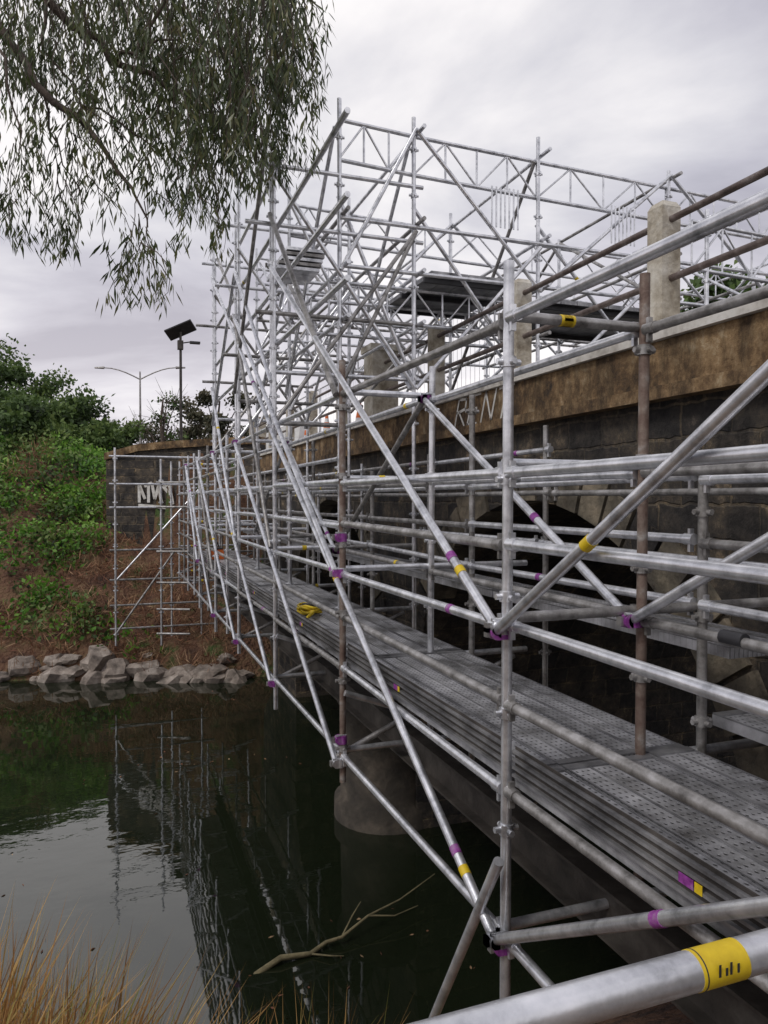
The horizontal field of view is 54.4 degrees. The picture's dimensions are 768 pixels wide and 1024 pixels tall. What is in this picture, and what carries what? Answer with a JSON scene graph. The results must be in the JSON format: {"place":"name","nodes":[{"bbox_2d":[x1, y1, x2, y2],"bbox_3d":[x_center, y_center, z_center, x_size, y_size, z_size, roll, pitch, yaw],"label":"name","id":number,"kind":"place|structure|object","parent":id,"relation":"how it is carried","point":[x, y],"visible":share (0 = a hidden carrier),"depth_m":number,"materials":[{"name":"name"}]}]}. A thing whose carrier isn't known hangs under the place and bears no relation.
{"place":"outdoors","nodes":[
{"label":"outdoors","id":0,"kind":"place"},
{"bbox_2d":[0,881,410,1023],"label":"dry grass","id":1,"kind":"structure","parent":0,"point":[9,1015],"depth_m":2.76,"materials":[{"name":"plant"}]},
{"bbox_2d":[0,438,694,1023],"bbox_3d":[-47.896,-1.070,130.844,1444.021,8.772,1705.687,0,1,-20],"label":"ground","id":2,"kind":"structure","parent":0,"point":[668,1012],"depth_m":19.34,"materials":[{"name":"soil"}]},
{"bbox_2d":[0,359,33,427],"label":"bush","id":3,"kind":"object","parent":2,"relation":"on","point":[8,374],"visible":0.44,"depth_m":30.84,"materials":[{"name":"green plant"}]},
{"bbox_2d":[0,333,33,386],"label":"bush","id":4,"kind":"object","parent":2,"relation":"on","point":[9,351],"visible":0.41,"depth_m":33.06,"materials":[{"name":"green plant"}]},
{"bbox_2d":[0,391,80,446],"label":"bush","id":5,"kind":"object","parent":2,"relation":"on","point":[23,413],"visible":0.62,"depth_m":26.29,"materials":[{"name":"green plant"}]},
{"bbox_2d":[1,363,83,400],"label":"bush","id":6,"kind":"object","parent":2,"relation":"on","point":[51,386],"visible":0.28,"depth_m":35.27,"materials":[{"name":"green plant"}]},
{"bbox_2d":[0,381,114,427],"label":"bush","id":7,"kind":"object","parent":2,"relation":"on","point":[87,403],"visible":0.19,"depth_m":29.34,"materials":[{"name":"green plant"}]},
{"bbox_2d":[0,424,125,643],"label":"bank shrubs","id":8,"kind":"object","parent":2,"relation":"on","point":[46,534],"visible":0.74,"depth_m":21.48,"materials":[{"name":"green plant"}]},
{"bbox_2d":[31,413,133,450],"bbox_3d":[-11.075,-2.615,27.414,3.853,1.970,3.003,0,1,-20],"label":"bush","id":9,"kind":"object","parent":2,"relation":"on","point":[94,431],"visible":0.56,"depth_m":26.91,"materials":[{"name":"green plant"}]},
{"bbox_2d":[0,429,165,660],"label":"bank weeds","id":10,"kind":"object","parent":2,"relation":"on","point":[96,452],"visible":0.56,"depth_m":20.78,"materials":[{"name":"green plant"}]},
{"bbox_2d":[75,410,128,428],"bbox_3d":[-12.370,-3.159,31.100,3.624,2.630,3.271,0,1,23],"label":"bush","id":11,"kind":"object","parent":2,"relation":"on","point":[115,421],"visible":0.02,"depth_m":30.87,"materials":[{"name":"green plant"}]},
{"bbox_2d":[0,434,250,676],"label":"dead brush","id":12,"kind":"object","parent":2,"relation":"on","point":[98,565],"visible":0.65,"depth_m":18.67,"materials":[{"name":"plant"}]},
{"bbox_2d":[107,417,144,448],"bbox_3d":[-10.634,-2.772,30.084,2.196,2.155,2.528,0,1,14],"label":"bush","id":13,"kind":"object","parent":2,"relation":"on","point":[129,429],"visible":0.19,"depth_m":30.06,"materials":[{"name":"green plant"}]},
{"bbox_2d":[0,644,254,684],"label":"riverbank rocks","id":14,"kind":"object","parent":2,"relation":"on","point":[102,664],"visible":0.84,"depth_m":17.26,"materials":[{"name":"grey stone"}]},
{"bbox_2d":[120,418,151,443],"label":"gum tree","id":15,"kind":"object","parent":2,"relation":"on","point":[144,433],"visible":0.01,"depth_m":61.48,"materials":[{"name":"green plant"}]},
{"bbox_2d":[94,366,184,443],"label":"street lamp","id":16,"kind":"object","parent":2,"relation":"on","point":[139,378],"visible":0.71,"depth_m":47.83,"materials":[{"name":"metal"}]},
{"bbox_2d":[129,380,194,443],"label":"tree","id":17,"kind":"object","parent":2,"relation":"on","point":[162,418],"visible":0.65,"depth_m":48.29,"materials":[{"name":"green plant"}]},
{"bbox_2d":[0,0,335,319],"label":"eucalyptus tree","id":18,"kind":"object","parent":2,"relation":"on","point":[236,92],"visible":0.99,"depth_m":6.44,"materials":[{"name":"green plant"}]},
{"bbox_2d":[142,420,206,442],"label":"gum tree","id":19,"kind":"object","parent":2,"relation":"on","point":[157,438],"visible":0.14,"depth_m":64.96,"materials":[{"name":"green plant"}]},
{"bbox_2d":[164,319,199,439],"bbox_3d":[-8.033,-4.582,29.925,1.340,6.119,0.675,0,1,0],"label":"solar street light","id":20,"kind":"object","parent":2,"relation":"on","point":[180,330],"visible":0.83,"depth_m":29.87,"materials":[{"name":"paint"}]},
{"bbox_2d":[104,436,265,544],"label":"stone wing wall","id":21,"kind":"structure","parent":2,"relation":"on","point":[130,521],"depth_m":21.06,"materials":[{"name":"stone"}]},
{"bbox_2d":[138,482,173,508],"bbox_3d":[-6.393,-0.464,20.926,1.112,0.786,0.001,0,1,12],"label":"white graffiti tag","id":22,"kind":"object","parent":21,"relation":"on","point":[154,492],"visible":0.56,"depth_m":20.96,"materials":[{"name":"paint"}]},
{"bbox_2d":[169,396,211,439],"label":"gum tree","id":23,"kind":"object","parent":2,"relation":"on","point":[199,420],"visible":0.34,"depth_m":53.31,"materials":[{"name":"green plant"}]},
{"bbox_2d":[194,388,255,438],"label":"gum tree","id":24,"kind":"object","parent":2,"relation":"on","point":[205,397],"visible":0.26,"depth_m":49.17,"materials":[{"name":"green plant"}]},
{"bbox_2d":[231,425,267,436],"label":"gum tree","id":25,"kind":"object","parent":2,"relation":"on","point":[246,434],"visible":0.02,"depth_m":57.23,"materials":[{"name":"green plant"}]},
{"bbox_2d":[109,162,767,1023],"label":"scaffold walkway","id":26,"kind":"structure","parent":2,"relation":"on","point":[685,828],"depth_m":3.43,"materials":[{"name":"metal"}]},
{"bbox_2d":[211,541,223,558],"bbox_3d":[-3.266,0.741,14.546,0.250,0.330,0.350,0,1,-20],"label":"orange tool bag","id":27,"kind":"object","parent":26,"relation":"on","point":[220,549],"visible":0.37,"depth_m":14.41,"materials":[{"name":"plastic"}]},
{"bbox_2d":[296,602,321,618],"bbox_3d":[-0.700,0.980,7.350,0.263,0.110,0.796,0,1,-14],"label":"yellow lifting strap","id":28,"kind":"object","parent":26,"relation":"on","point":[309,610],"visible":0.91,"depth_m":7.43,"materials":[{"name":"fabric"}]},
{"bbox_2d":[247,166,767,834],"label":"stone arch bridge","id":29,"kind":"structure","parent":2,"relation":"on","point":[585,406],"depth_m":7.40,"materials":[{"name":"stone"}]},
{"bbox_2d":[266,419,304,448],"bbox_3d":[-2.768,-1.851,20.398,0.500,0.900,4.700,0,1,-20],"label":"white water barrier","id":30,"kind":"object","parent":29,"relation":"on","point":[299,432],"visible":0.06,"depth_m":18.43,"materials":[{"name":"paint"}]},
{"bbox_2d":[323,416,329,430],"bbox_3d":[-1.212,-1.699,15.806,0.360,0.755,0.360,0,1,-20],"label":"traffic cone","id":31,"kind":"object","parent":29,"relation":"on","point":[326,421],"visible":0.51,"depth_m":15.76,"materials":[{"name":"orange plastic"}]},
{"bbox_2d":[355,412,360,420],"bbox_3d":[-0.450,-1.664,13.848,0.360,0.755,0.360,0,1,-20],"label":"traffic cone","id":32,"kind":"object","parent":29,"relation":"on","point":[358,417],"visible":0.1,"depth_m":13.79,"materials":[{"name":"orange plastic"}]},
{"bbox_2d":[266,307,499,432],"bbox_3d":[-1.098,-2.118,16.514,0.400,1.576,16.167,0,1,-20],"label":"temporary fence","id":33,"kind":"object","parent":29,"relation":"on","point":[319,390],"visible":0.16,"depth_m":10.81,"materials":[{"name":"metal"}]},
{"bbox_2d":[196,97,767,660],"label":"scaffold gantry","id":34,"kind":"object","parent":29,"relation":"on","point":[442,297],"visible":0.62,"depth_m":8.84,"materials":[{"name":"metal"}]},
{"bbox_2d":[612,286,756,312],"bbox_3d":[10.089,-4.646,24.230,5.561,6.463,4.375,0,1,20],"label":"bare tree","id":35,"kind":"object","parent":2,"relation":"on","point":[684,310],"depth_m":23.25,"materials":[{"name":"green plant"}]},
{"bbox_2d":[680,259,767,310],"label":"gum tree","id":36,"kind":"object","parent":2,"relation":"on","point":[731,283],"visible":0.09,"depth_m":25.67,"materials":[{"name":"green plant"}]},
{"bbox_2d":[0,676,725,1023],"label":"river water","id":37,"kind":"structure","parent":0,"point":[258,848],"depth_m":8.40,"materials":[{"name":"green liquid"}]},
{"bbox_2d":[2,699,474,1012],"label":"floating leaves","id":38,"kind":"object","parent":37,"relation":"on","point":[186,874],"visible":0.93,"depth_m":7.15,"materials":[{"name":"brown plant"}]},
{"bbox_2d":[253,874,433,973],"bbox_3d":[-0.230,3.993,7.163,2.164,0.282,0.352,-1,1,-39],"label":"fallen branch","id":39,"kind":"object","parent":37,"relation":"in","point":[276,961],"visible":0.98,"depth_m":6.92,"materials":[{"name":"brown wood"}]},
{"bbox_2d":[0,0,767,444],"label":"sky","id":40,"kind":"structure","parent":0,"point":[640,90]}
]}

